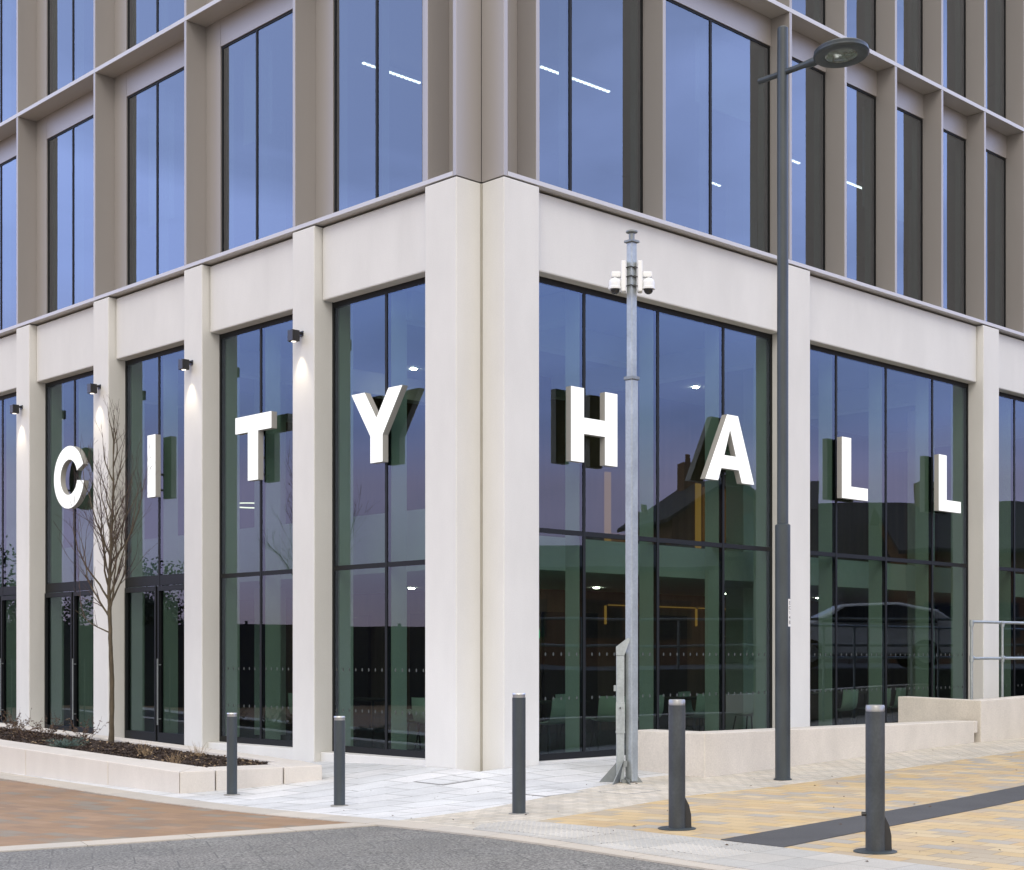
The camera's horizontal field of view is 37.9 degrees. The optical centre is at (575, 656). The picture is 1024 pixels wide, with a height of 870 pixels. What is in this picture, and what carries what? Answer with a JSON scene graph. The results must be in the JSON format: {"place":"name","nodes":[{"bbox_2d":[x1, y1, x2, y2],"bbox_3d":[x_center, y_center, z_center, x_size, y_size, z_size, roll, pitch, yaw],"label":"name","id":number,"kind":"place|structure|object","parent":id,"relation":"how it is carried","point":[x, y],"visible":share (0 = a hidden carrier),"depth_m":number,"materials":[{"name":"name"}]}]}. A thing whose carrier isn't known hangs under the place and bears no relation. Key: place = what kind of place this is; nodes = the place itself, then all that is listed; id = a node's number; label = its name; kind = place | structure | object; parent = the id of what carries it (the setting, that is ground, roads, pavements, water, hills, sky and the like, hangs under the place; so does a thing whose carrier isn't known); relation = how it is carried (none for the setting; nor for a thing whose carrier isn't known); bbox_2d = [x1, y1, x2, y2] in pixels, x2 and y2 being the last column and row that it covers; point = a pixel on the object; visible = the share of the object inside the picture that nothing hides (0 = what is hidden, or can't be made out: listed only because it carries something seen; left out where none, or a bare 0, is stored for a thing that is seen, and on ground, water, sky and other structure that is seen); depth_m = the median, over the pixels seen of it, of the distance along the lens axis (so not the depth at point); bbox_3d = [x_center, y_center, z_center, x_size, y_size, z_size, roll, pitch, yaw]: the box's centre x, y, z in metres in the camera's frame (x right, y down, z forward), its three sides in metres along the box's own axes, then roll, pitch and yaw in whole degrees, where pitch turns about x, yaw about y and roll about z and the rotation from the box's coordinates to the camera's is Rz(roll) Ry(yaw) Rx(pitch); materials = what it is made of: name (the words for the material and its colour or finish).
{"place":"outdoors","nodes":[
{"label":"outdoors","id":0,"kind":"place"},
{"bbox_2d":[0,779,345,845],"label":"road crossing","id":1,"kind":"object","parent":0,"point":[30,813],"visible":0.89,"depth_m":15.01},
{"bbox_2d":[0,823,376,851],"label":"kerb line","id":2,"kind":"object","parent":1,"relation":"on","point":[159,838],"visible":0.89,"depth_m":13.05,"materials":[{"name":"beige concrete"}]},
{"bbox_2d":[0,772,395,824],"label":"kerb line","id":3,"kind":"object","parent":1,"relation":"on","point":[158,798],"visible":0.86,"depth_m":16.75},
{"bbox_2d":[5,761,444,802],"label":"pavement","id":4,"kind":"structure","parent":0,"point":[355,773],"depth_m":18.47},
{"bbox_2d":[0,723,321,793],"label":"planter","id":5,"kind":"object","parent":4,"relation":"on","point":[22,758],"visible":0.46,"depth_m":19.11,"materials":[{"name":"concrete"}]},
{"bbox_2d":[0,708,31,730],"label":"twiggy shrub","id":6,"kind":"object","parent":5,"relation":"on","point":[7,724],"visible":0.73,"depth_m":24.14,"materials":[{"name":"brown plant"}]},
{"bbox_2d":[8,714,42,738],"bbox_3d":[-8.514,1.054,22.838,0.458,0.426,0.750,0,0,-38],"label":"twiggy shrub","id":7,"kind":"object","parent":5,"relation":"on","point":[18,732],"visible":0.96,"depth_m":22.75,"materials":[{"name":"brown plant"}]},
{"bbox_2d":[25,713,66,734],"bbox_3d":[-8.234,1.039,23.223,0.512,0.427,0.608,0,0,45],"label":"twiggy shrub","id":8,"kind":"object","parent":5,"relation":"on","point":[51,728],"visible":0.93,"depth_m":23.27,"materials":[{"name":"brown plant"}]},
{"bbox_2d":[42,738,87,747],"bbox_3d":[-7.319,1.241,21.380,0.607,0.190,0.658,0,0,5],"label":"spreading shrub","id":9,"kind":"object","parent":5,"relation":"on","point":[64,743],"visible":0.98,"depth_m":21.33,"materials":[{"name":"green plant"}]},
{"bbox_2d":[61,717,108,738],"bbox_3d":[-7.515,1.089,22.753,0.611,0.390,0.578,0,0,22],"label":"twiggy shrub","id":10,"kind":"object","parent":5,"relation":"on","point":[84,732],"visible":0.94,"depth_m":22.73,"materials":[{"name":"brown plant"}]},
{"bbox_2d":[53,394,158,741],"bbox_3d":[-7.119,-1.201,22.340,1.777,5.452,1.683,0,0,45],"label":"bare tree","id":11,"kind":"object","parent":5,"relation":"on","point":[113,535],"visible":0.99,"depth_m":22.30,"materials":[{"name":"brown plant"}]},
{"bbox_2d":[0,727,268,767],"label":"bark mulch","id":12,"kind":"object","parent":5,"relation":"in","point":[117,748],"visible":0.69,"depth_m":20.72,"materials":[{"name":"brown wood"}]},
{"bbox_2d":[135,741,151,755],"bbox_3d":[-5.842,1.244,20.206,0.284,0.232,0.276,0,0,45],"label":"dry grass tuft","id":13,"kind":"object","parent":12,"relation":"on","point":[143,751],"visible":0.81,"depth_m":20.23,"materials":[{"name":"brown plant"}]},
{"bbox_2d":[164,752,182,763],"bbox_3d":[-5.142,1.309,19.126,0.353,0.220,0.294,0,0,45],"label":"dry grass tuft","id":14,"kind":"object","parent":12,"relation":"on","point":[173,761],"visible":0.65,"depth_m":19.12,"materials":[{"name":"brown plant"}]},
{"bbox_2d":[189,742,206,757],"bbox_3d":[-5.077,1.257,20.103,0.273,0.228,0.344,0,0,7],"label":"dry grass tuft","id":15,"kind":"object","parent":12,"relation":"on","point":[197,751],"visible":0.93,"depth_m":20.09,"materials":[{"name":"beige plant"}]},
{"bbox_2d":[224,713,239,795],"bbox_3d":[-4.063,1.204,17.584,0.192,1.075,0.192,0,0,45],"label":"bollard","id":16,"kind":"object","parent":4,"relation":"on","point":[231,754],"visible":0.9,"depth_m":17.53,"materials":[{"name":"metal"}]},
{"bbox_2d":[288,693,292,739],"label":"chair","id":17,"kind":"object","parent":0,"point":[290,697],"visible":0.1,"depth_m":23.92,"materials":[{"name":"green fabric"}]},
{"bbox_2d":[0,826,701,869],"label":"road","id":18,"kind":"structure","parent":0,"point":[374,848],"depth_m":11.66,"materials":[{"name":"grey asphalt"}]},
{"bbox_2d":[722,867,747,869],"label":"kerb line","id":19,"kind":"object","parent":18,"relation":"on","point":[733,868],"visible":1,"depth_m":10.50,"materials":[{"name":"beige concrete"}]},
{"bbox_2d":[407,709,424,748],"bbox_3d":[-1.877,1.110,22.204,1.800,0.600,0.600,0,0,45],"label":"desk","id":20,"kind":"object","parent":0,"point":[413,731],"visible":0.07,"depth_m":22.73,"materials":[{"name":"grey"}]},
{"bbox_2d":[219,761,667,819],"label":"pavement","id":21,"kind":"structure","parent":0,"point":[403,797],"depth_m":17.08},
{"bbox_2d":[330,716,347,806],"bbox_3d":[-2.543,1.177,16.007,0.192,1.070,0.192,0,0,45],"label":"bollard","id":22,"kind":"object","parent":21,"relation":"on","point":[339,761],"visible":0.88,"depth_m":15.95,"materials":[{"name":"metal"}]},
{"bbox_2d":[414,775,480,784],"bbox_3d":[-1.558,1.508,18.016,0.550,0.073,0.600,0,0,45],"label":"manhole cover","id":23,"kind":"object","parent":21,"relation":"on","point":[448,780],"visible":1,"depth_m":17.99,"materials":[{"name":"stone"}]},
{"bbox_2d":[511,788,580,796],"bbox_3d":[-0.333,1.538,16.731,0.600,0.041,0.600,0,0,45],"label":"manhole cover","id":24,"kind":"object","parent":21,"relation":"on","point":[545,792],"visible":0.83,"depth_m":16.69,"materials":[{"name":"metal"}]},
{"bbox_2d":[399,775,795,828],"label":"sett path","id":25,"kind":"structure","parent":0,"point":[592,799],"depth_m":15.78,"materials":[{"name":"grey stone"}]},
{"bbox_2d":[509,693,528,814],"bbox_3d":[-0.557,1.000,14.517,0.202,1.285,0.202,0,0,45],"label":"bollard","id":26,"kind":"object","parent":25,"relation":"on","point":[518,753],"visible":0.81,"depth_m":14.46,"materials":[{"name":"metal"}]},
{"bbox_2d":[599,229,654,784],"bbox_3d":[0.633,-1.791,17.741,0.642,6.615,0.413,0,0,-19],"label":"camera mast","id":27,"kind":"object","parent":25,"relation":"on","point":[627,715],"visible":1,"depth_m":17.76,"materials":[{"name":"metal"}]},
{"bbox_2d":[473,820,780,861],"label":"tactile path","id":28,"kind":"structure","parent":25,"relation":"on","point":[495,826],"depth_m":12.02,"materials":[{"name":"grey concrete"}]},
{"bbox_2d":[599,788,659,793],"bbox_3d":[0.604,1.532,16.788,0.450,0.031,0.600,0,0,45],"label":"manhole cover","id":29,"kind":"object","parent":25,"relation":"on","point":[629,791],"visible":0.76,"depth_m":16.75,"materials":[{"name":"stone"}]},
{"bbox_2d":[587,758,624,764],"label":"pavement","id":30,"kind":"structure","parent":0,"point":[612,761],"depth_m":20.15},
{"bbox_2d":[539,751,1023,869],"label":"footway","id":31,"kind":"structure","parent":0,"point":[980,838],"depth_m":14.02,"materials":[{"name":"beige stone"}]},
{"bbox_2d":[658,699,695,830],"bbox_3d":[0.872,0.945,12.861,0.330,1.145,0.330,0,0,45],"label":"bollard","id":32,"kind":"object","parent":31,"relation":"on","point":[679,815],"visible":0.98,"depth_m":12.80,"materials":[{"name":"grey metal"}]},
{"bbox_2d":[721,785,1023,846],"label":"asphalt band","id":33,"kind":"object","parent":31,"relation":"on","point":[796,835],"visible":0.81,"depth_m":13.41,"materials":[{"name":"grey asphalt"}]},
{"bbox_2d":[853,705,896,854],"bbox_3d":[2.279,0.943,11.340,0.330,1.145,0.330,0,0,45],"label":"bollard","id":34,"kind":"object","parent":31,"relation":"on","point":[878,838],"visible":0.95,"depth_m":11.28,"materials":[{"name":"grey metal"}]},
{"bbox_2d":[698,847,964,869],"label":"slab path","id":35,"kind":"structure","parent":0,"point":[782,858],"depth_m":10.78,"materials":[{"name":"grey concrete"}]},
{"bbox_2d":[714,738,1023,782],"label":"sett path","id":36,"kind":"structure","parent":0,"point":[842,768],"depth_m":20.19,"materials":[{"name":"beige stone"}]},
{"bbox_2d":[757,25,869,780],"bbox_3d":[2.809,-3.079,17.841,1.541,9.165,0.656,0,0,45],"label":"street lamp","id":37,"kind":"object","parent":36,"relation":"on","point":[842,52],"visible":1,"depth_m":18.06,"materials":[{"name":"metal"}]},
{"bbox_2d":[1015,668,1023,695],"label":"terrain","id":38,"kind":"structure","parent":0,"point":[1019,680],"depth_m":34.99,"materials":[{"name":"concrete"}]},
{"bbox_3d":[9.739,1.340,28.220,1.530,0.900,11.100,0,0,45],"label":"ramp","id":39,"kind":"object","parent":38,"relation":"on","visible":0},
{"bbox_2d":[969,620,1023,699],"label":"handrail","id":40,"kind":"object","parent":39,"relation":"on","point":[1001,658],"visible":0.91,"depth_m":24.89,"materials":[{"name":"metal"}]},
{"bbox_3d":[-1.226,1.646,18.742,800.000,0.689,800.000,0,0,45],"label":"ground","id":41,"kind":"structure","parent":0,"visible":0},
{"bbox_2d":[0,0,1023,770],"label":"city hall","id":42,"kind":"structure","parent":41,"relation":"on","point":[438,208],"depth_m":23.73,"materials":[{"name":"concrete"}]},
{"bbox_2d":[0,392,15,723],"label":"window","id":43,"kind":"structure","parent":42,"relation":"in","point":[8,589],"depth_m":29.12,"materials":[{"name":"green glass"}]},
{"bbox_2d":[0,157,15,329],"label":"window","id":44,"kind":"structure","parent":42,"relation":"in","point":[7,169],"depth_m":29.06,"materials":[{"name":"blue glass"}]},
{"bbox_2d":[0,0,15,122],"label":"window","id":45,"kind":"structure","parent":42,"relation":"in","point":[7,7],"depth_m":29.09,"materials":[{"name":"blue glass"}]},
{"bbox_2d":[10,404,22,413],"bbox_3d":[-10.416,-4.596,27.710,0.130,0.168,0.199,0,0,45],"label":"wall lamp","id":46,"kind":"object","parent":42,"relation":"attached to","point":[14,408],"visible":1,"depth_m":27.64,"materials":[{"name":"black metal"}]},
{"bbox_2d":[45,370,92,733],"bbox_3d":[-8.953,-1.860,26.998,2.560,6.640,0.454,0,0,45],"label":"window","id":47,"kind":"structure","parent":42,"relation":"in","point":[81,631],"depth_m":27.19,"materials":[{"name":"green glass"}]},
{"bbox_2d":[48,116,92,312],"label":"window","id":48,"kind":"structure","parent":42,"relation":"in","point":[70,152],"depth_m":27.25,"materials":[{"name":"blue glass"}]},
{"bbox_2d":[48,0,92,94],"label":"window","id":49,"kind":"structure","parent":42,"relation":"in","point":[70,22],"depth_m":27.31,"materials":[{"name":"blue glass"}]},
{"bbox_2d":[54,446,88,508],"bbox_3d":[-9.043,-3.215,26.807,1.135,1.123,0.200,0,0,45],"label":"letter sign","id":50,"kind":"object","parent":42,"relation":"attached to","point":[60,487],"visible":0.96,"depth_m":26.74,"materials":[{"name":"white paint"}]},
{"bbox_2d":[87,383,100,393],"bbox_3d":[-8.285,-4.596,25.598,0.130,0.168,0.199,0,0,45],"label":"wall lamp","id":51,"kind":"object","parent":42,"relation":"attached to","point":[92,388],"visible":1,"depth_m":25.53,"materials":[{"name":"black metal"}]},
{"bbox_2d":[125,345,183,744],"bbox_3d":[-6.823,-1.860,24.886,2.560,6.640,0.454,0,0,45],"label":"window","id":52,"kind":"structure","parent":42,"relation":"in","point":[165,586],"depth_m":25.06,"materials":[{"name":"green glass"}]},
{"bbox_2d":[147,434,162,497],"bbox_3d":[-6.971,-3.155,24.754,0.255,1.030,0.200,0,0,45],"label":"letter sign","id":53,"kind":"object","parent":42,"relation":"attached to","point":[154,452],"visible":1,"depth_m":24.65,"materials":[{"name":"white paint"}]},
{"bbox_2d":[128,68,183,284],"bbox_3d":[-7.015,-7.948,25.065,2.025,3.446,0.070,0,0,45],"label":"window","id":54,"kind":"structure","parent":42,"relation":"in","point":[156,111],"depth_m":25.06,"materials":[{"name":"blue glass"}]},
{"bbox_2d":[128,0,183,48],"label":"window","id":55,"kind":"structure","parent":42,"relation":"in","point":[146,18],"depth_m":25.25,"materials":[{"name":"blue glass"}]},
{"bbox_2d":[178,359,192,370],"bbox_3d":[-6.154,-4.596,23.486,0.130,0.168,0.199,0,0,45],"label":"wall lamp","id":56,"kind":"object","parent":42,"relation":"attached to","point":[183,364],"visible":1,"depth_m":23.43,"materials":[{"name":"black metal"}]},
{"bbox_2d":[240,440,253,507],"bbox_3d":[-6.038,-3.550,27.737,0.924,1.502,0.924,0,0,45],"label":"ring light","id":57,"kind":"object","parent":42,"relation":"hanging from","point":[240,488],"visible":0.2,"depth_m":27.93,"materials":[{"name":"black paint"}]},
{"bbox_2d":[235,411,276,480],"bbox_3d":[-4.823,-3.165,22.625,0.976,0.990,0.200,0,0,45],"label":"letter sign","id":58,"kind":"object","parent":42,"relation":"attached to","point":[254,427],"visible":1,"depth_m":22.52,"materials":[{"name":"white paint"}]},
{"bbox_2d":[219,314,292,746],"bbox_3d":[-4.651,-1.915,22.815,2.560,6.530,0.338,0,0,45],"label":"window","id":59,"kind":"structure","parent":42,"relation":"in","point":[270,572],"depth_m":22.96,"materials":[{"name":"blue glass"}]},
{"bbox_2d":[222,10,292,251],"bbox_3d":[-4.884,-7.948,22.953,2.025,3.446,0.070,0,0,45],"label":"window","id":60,"kind":"structure","parent":42,"relation":"in","point":[257,67],"depth_m":22.93,"materials":[{"name":"blue glass"}]},
{"bbox_2d":[288,329,303,342],"bbox_3d":[-4.024,-4.596,21.374,0.130,0.168,0.199,0,0,45],"label":"wall lamp","id":61,"kind":"object","parent":42,"relation":"attached to","point":[294,335],"visible":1,"depth_m":21.31,"materials":[{"name":"black metal"}]},
{"bbox_2d":[353,697,384,745],"bbox_3d":[-3.512,1.043,24.106,1.600,0.736,0.700,0,0,45],"label":"table","id":62,"kind":"object","parent":42,"relation":"on","point":[371,699],"visible":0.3,"depth_m":23.39,"materials":[{"name":"black paint"}]},
{"bbox_2d":[334,0,421,212],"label":"window","id":63,"kind":"structure","parent":42,"relation":"in","point":[378,43],"depth_m":20.83,"materials":[{"name":"blue glass"}]},
{"bbox_2d":[332,277,424,757],"bbox_3d":[-2.517,-1.905,20.700,2.570,6.550,0.338,0,0,45],"label":"window","id":64,"kind":"structure","parent":42,"relation":"in","point":[396,563],"depth_m":20.78,"materials":[{"name":"black glass"}]},
{"bbox_2d":[352,385,407,463],"bbox_3d":[-2.668,-3.155,20.489,1.130,0.990,0.200,0,0,45],"label":"letter sign","id":65,"kind":"object","parent":42,"relation":"attached to","point":[378,424],"visible":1,"depth_m":20.37,"materials":[{"name":"white paint"}]},
{"bbox_2d":[407,719,420,749],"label":"chair","id":66,"kind":"object","parent":42,"relation":"on","point":[410,721],"visible":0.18,"depth_m":21.85,"materials":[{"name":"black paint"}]},
{"bbox_2d":[411,697,424,749],"bbox_3d":[-2.038,1.001,21.399,0.483,0.822,0.533,0,0,40],"label":"chair","id":67,"kind":"object","parent":42,"relation":"on","point":[418,705],"visible":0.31,"depth_m":21.29,"materials":[{"name":"green fabric"}]},
{"bbox_2d":[539,698,564,752],"bbox_3d":[-0.362,1.001,21.340,0.533,0.822,0.483,0,0,40],"label":"chair","id":68,"kind":"object","parent":42,"relation":"on","point":[557,715],"visible":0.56,"depth_m":21.12,"materials":[{"name":"green fabric"}]},
{"bbox_2d":[240,612,866,733],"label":"inner door","id":69,"kind":"structure","parent":42,"relation":"in","point":[851,635],"depth_m":29.42,"materials":[{"name":"black glass"}]},
{"bbox_2d":[539,700,588,746],"bbox_3d":[-0.676,1.043,22.280,0.700,0.736,1.800,0,0,45],"label":"table","id":70,"kind":"object","parent":42,"relation":"on","point":[545,702],"visible":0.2,"depth_m":22.73,"materials":[{"name":"black paint"}]},
{"bbox_2d":[555,694,597,747],"bbox_3d":[-0.001,1.001,23.081,0.534,0.822,0.483,0,0,35],"label":"chair","id":71,"kind":"object","parent":42,"relation":"on","point":[559,695],"visible":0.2,"depth_m":23.11,"materials":[{"name":"green paint"}]},
{"bbox_2d":[566,386,616,466],"bbox_3d":[0.184,-3.145,20.485,0.200,1.010,0.912,0,0,45],"label":"letter sign","id":72,"kind":"object","parent":42,"relation":"attached to","point":[579,426],"visible":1,"depth_m":20.34,"materials":[{"name":"white paint"}]},
{"bbox_2d":[540,0,642,212],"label":"window","id":73,"kind":"structure","parent":42,"relation":"in","point":[591,51],"depth_m":20.78,"materials":[{"name":"blue glass"}]},
{"bbox_2d":[589,696,624,749],"bbox_3d":[0.500,1.001,22.287,0.483,0.822,0.534,0,0,-15],"label":"chair","id":74,"kind":"object","parent":42,"relation":"on","point":[606,709],"visible":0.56,"depth_m":22.04,"materials":[{"name":"green fabric"}]},
{"bbox_2d":[624,695,663,747],"bbox_3d":[1.051,1.001,22.768,0.534,0.822,0.483,0,0,25],"label":"chair","id":75,"kind":"object","parent":42,"relation":"on","point":[661,701],"visible":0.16,"depth_m":22.72,"materials":[{"name":"green fabric"}]},
{"bbox_2d":[539,276,771,760],"bbox_3d":[1.083,-1.889,21.755,0.338,6.582,5.510,0,0,45],"label":"window","id":76,"kind":"structure","parent":42,"relation":"in","point":[575,533],"depth_m":21.79,"materials":[{"name":"black glass"}]},
{"bbox_2d":[624,696,696,737],"bbox_3d":[1.507,1.043,24.482,0.700,0.736,1.600,0,0,45],"label":"table","id":77,"kind":"object","parent":42,"relation":"on","point":[685,698],"visible":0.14,"depth_m":24.39,"materials":[{"name":"black paint"}]},
{"bbox_2d":[678,691,704,730],"bbox_3d":[2.005,1.001,24.749,0.534,0.822,0.483,0,0,30],"label":"chair","id":78,"kind":"object","parent":42,"relation":"on","point":[688,708],"visible":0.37,"depth_m":24.93,"materials":[{"name":"green fabric"}]},
{"bbox_2d":[685,694,704,730],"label":"chair","id":79,"kind":"object","parent":42,"relation":"on","point":[700,708],"visible":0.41,"depth_m":23.41,"materials":[{"name":"green fabric"}]},
{"bbox_2d":[666,0,769,252],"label":"window","id":80,"kind":"structure","parent":42,"relation":"in","point":[718,111],"depth_m":22.70,"materials":[{"name":"blue glass"}]},
{"bbox_2d":[700,414,753,484],"bbox_3d":[2.260,-3.145,22.579,0.200,1.010,1.170,0,0,45],"label":"letter sign","id":81,"kind":"object","parent":42,"relation":"attached to","point":[730,432],"visible":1,"depth_m":22.51,"materials":[{"name":"white paint"}]},
{"bbox_2d":[732,712,752,729],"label":"chair","id":82,"kind":"object","parent":42,"relation":"on","point":[747,714],"visible":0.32,"depth_m":24.44,"materials":[{"name":"black paint"}]},
{"bbox_2d":[792,58,824,270],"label":"window","id":83,"kind":"structure","parent":42,"relation":"in","point":[808,85],"depth_m":24.38,"materials":[{"name":"blue glass"}]},
{"bbox_2d":[792,0,824,24],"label":"window","id":84,"kind":"structure","parent":42,"relation":"in","point":[813,9],"depth_m":24.45,"materials":[{"name":"blue glass"}]},
{"bbox_2d":[810,691,868,724],"bbox_3d":[4.603,1.043,27.890,0.700,0.736,2.200,0,0,45],"label":"table","id":85,"kind":"object","parent":42,"relation":"on","point":[838,692],"visible":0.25,"depth_m":28.41,"materials":[{"name":"black paint"}]},
{"bbox_2d":[837,689,857,724],"bbox_3d":[4.705,1.001,26.522,0.534,0.822,0.483,0,0,45],"label":"chair","id":86,"kind":"object","parent":42,"relation":"on","point":[849,700],"visible":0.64,"depth_m":26.33,"materials":[{"name":"green fabric"}]},
{"bbox_2d":[836,437,867,500],"bbox_3d":[4.590,-3.125,24.929,0.200,1.010,0.755,0,0,45],"label":"letter sign","id":87,"kind":"object","parent":42,"relation":"attached to","point":[845,490],"visible":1,"depth_m":24.66,"materials":[{"name":"white paint"}]},
{"bbox_2d":[847,84,875,286],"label":"window","id":88,"kind":"structure","parent":42,"relation":"in","point":[861,106],"depth_m":25.46,"materials":[{"name":"blue glass"}]},
{"bbox_2d":[847,0,875,51],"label":"window","id":89,"kind":"structure","parent":42,"relation":"in","point":[861,14],"depth_m":25.48,"materials":[{"name":"blue glass"}]},
{"bbox_2d":[855,688,890,723],"bbox_3d":[5.474,1.001,27.440,0.483,0.822,0.534,0,0,-35],"label":"chair","id":90,"kind":"object","parent":42,"relation":"on","point":[888,696],"visible":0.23,"depth_m":27.37,"materials":[{"name":"green paint"}]},
{"bbox_2d":[810,344,967,725],"bbox_3d":[5.303,-1.889,26.013,0.338,6.582,5.520,0,0,45],"label":"window","id":91,"kind":"structure","parent":42,"relation":"in","point":[827,553],"depth_m":26.02,"materials":[{"name":"black glass"}]},
{"bbox_2d":[887,688,905,722],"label":"chair","id":92,"kind":"object","parent":42,"relation":"on","point":[901,692],"visible":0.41,"depth_m":27.78,"materials":[{"name":"black paint"}]},
{"bbox_2d":[897,107,922,300],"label":"window","id":93,"kind":"structure","parent":42,"relation":"in","point":[909,126],"depth_m":26.53,"materials":[{"name":"blue glass"}]},
{"bbox_2d":[897,0,922,75],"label":"window","id":94,"kind":"structure","parent":42,"relation":"in","point":[909,12],"depth_m":26.56,"materials":[{"name":"blue glass"}]},
{"bbox_2d":[933,454,960,513],"bbox_3d":[6.712,-3.125,27.070,0.200,1.010,0.755,0,0,45],"label":"letter sign","id":95,"kind":"object","parent":42,"relation":"attached to","point":[941,503],"visible":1,"depth_m":26.82,"materials":[{"name":"white paint"}]},
{"bbox_2d":[943,129,965,314],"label":"window","id":96,"kind":"structure","parent":42,"relation":"in","point":[954,147],"depth_m":27.62,"materials":[{"name":"grey glass"}]},
{"bbox_2d":[943,0,965,97],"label":"window","id":97,"kind":"structure","parent":42,"relation":"in","point":[954,11],"depth_m":27.62,"materials":[{"name":"grey glass"}]},
{"bbox_2d":[986,150,1005,326],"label":"window","id":98,"kind":"structure","parent":42,"relation":"in","point":[995,164],"depth_m":28.69,"materials":[{"name":"grey glass"}]},
{"bbox_2d":[986,0,1005,118],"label":"window","id":99,"kind":"structure","parent":42,"relation":"in","point":[995,9],"depth_m":28.72,"materials":[{"name":"grey glass"}]},
{"bbox_2d":[999,392,1023,696],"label":"window","id":100,"kind":"structure","parent":42,"relation":"in","point":[1007,569],"depth_m":29.13,"materials":[{"name":"blue glass"}]},
{"bbox_2d":[377,820,732,869],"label":"kerb line","id":101,"kind":"object","parent":41,"relation":"on","point":[530,840],"visible":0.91,"depth_m":11.99,"materials":[{"name":"beige concrete"}]},
{"bbox_2d":[638,720,976,777],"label":"wall","id":102,"kind":"structure","parent":41,"relation":"on","point":[716,753],"depth_m":19.52,"materials":[{"name":"concrete"}]},
{"bbox_2d":[898,696,1023,741],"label":"ramp wall","id":103,"kind":"structure","parent":41,"relation":"on","point":[1000,718],"depth_m":23.69,"materials":[{"name":"concrete"}]}
]}

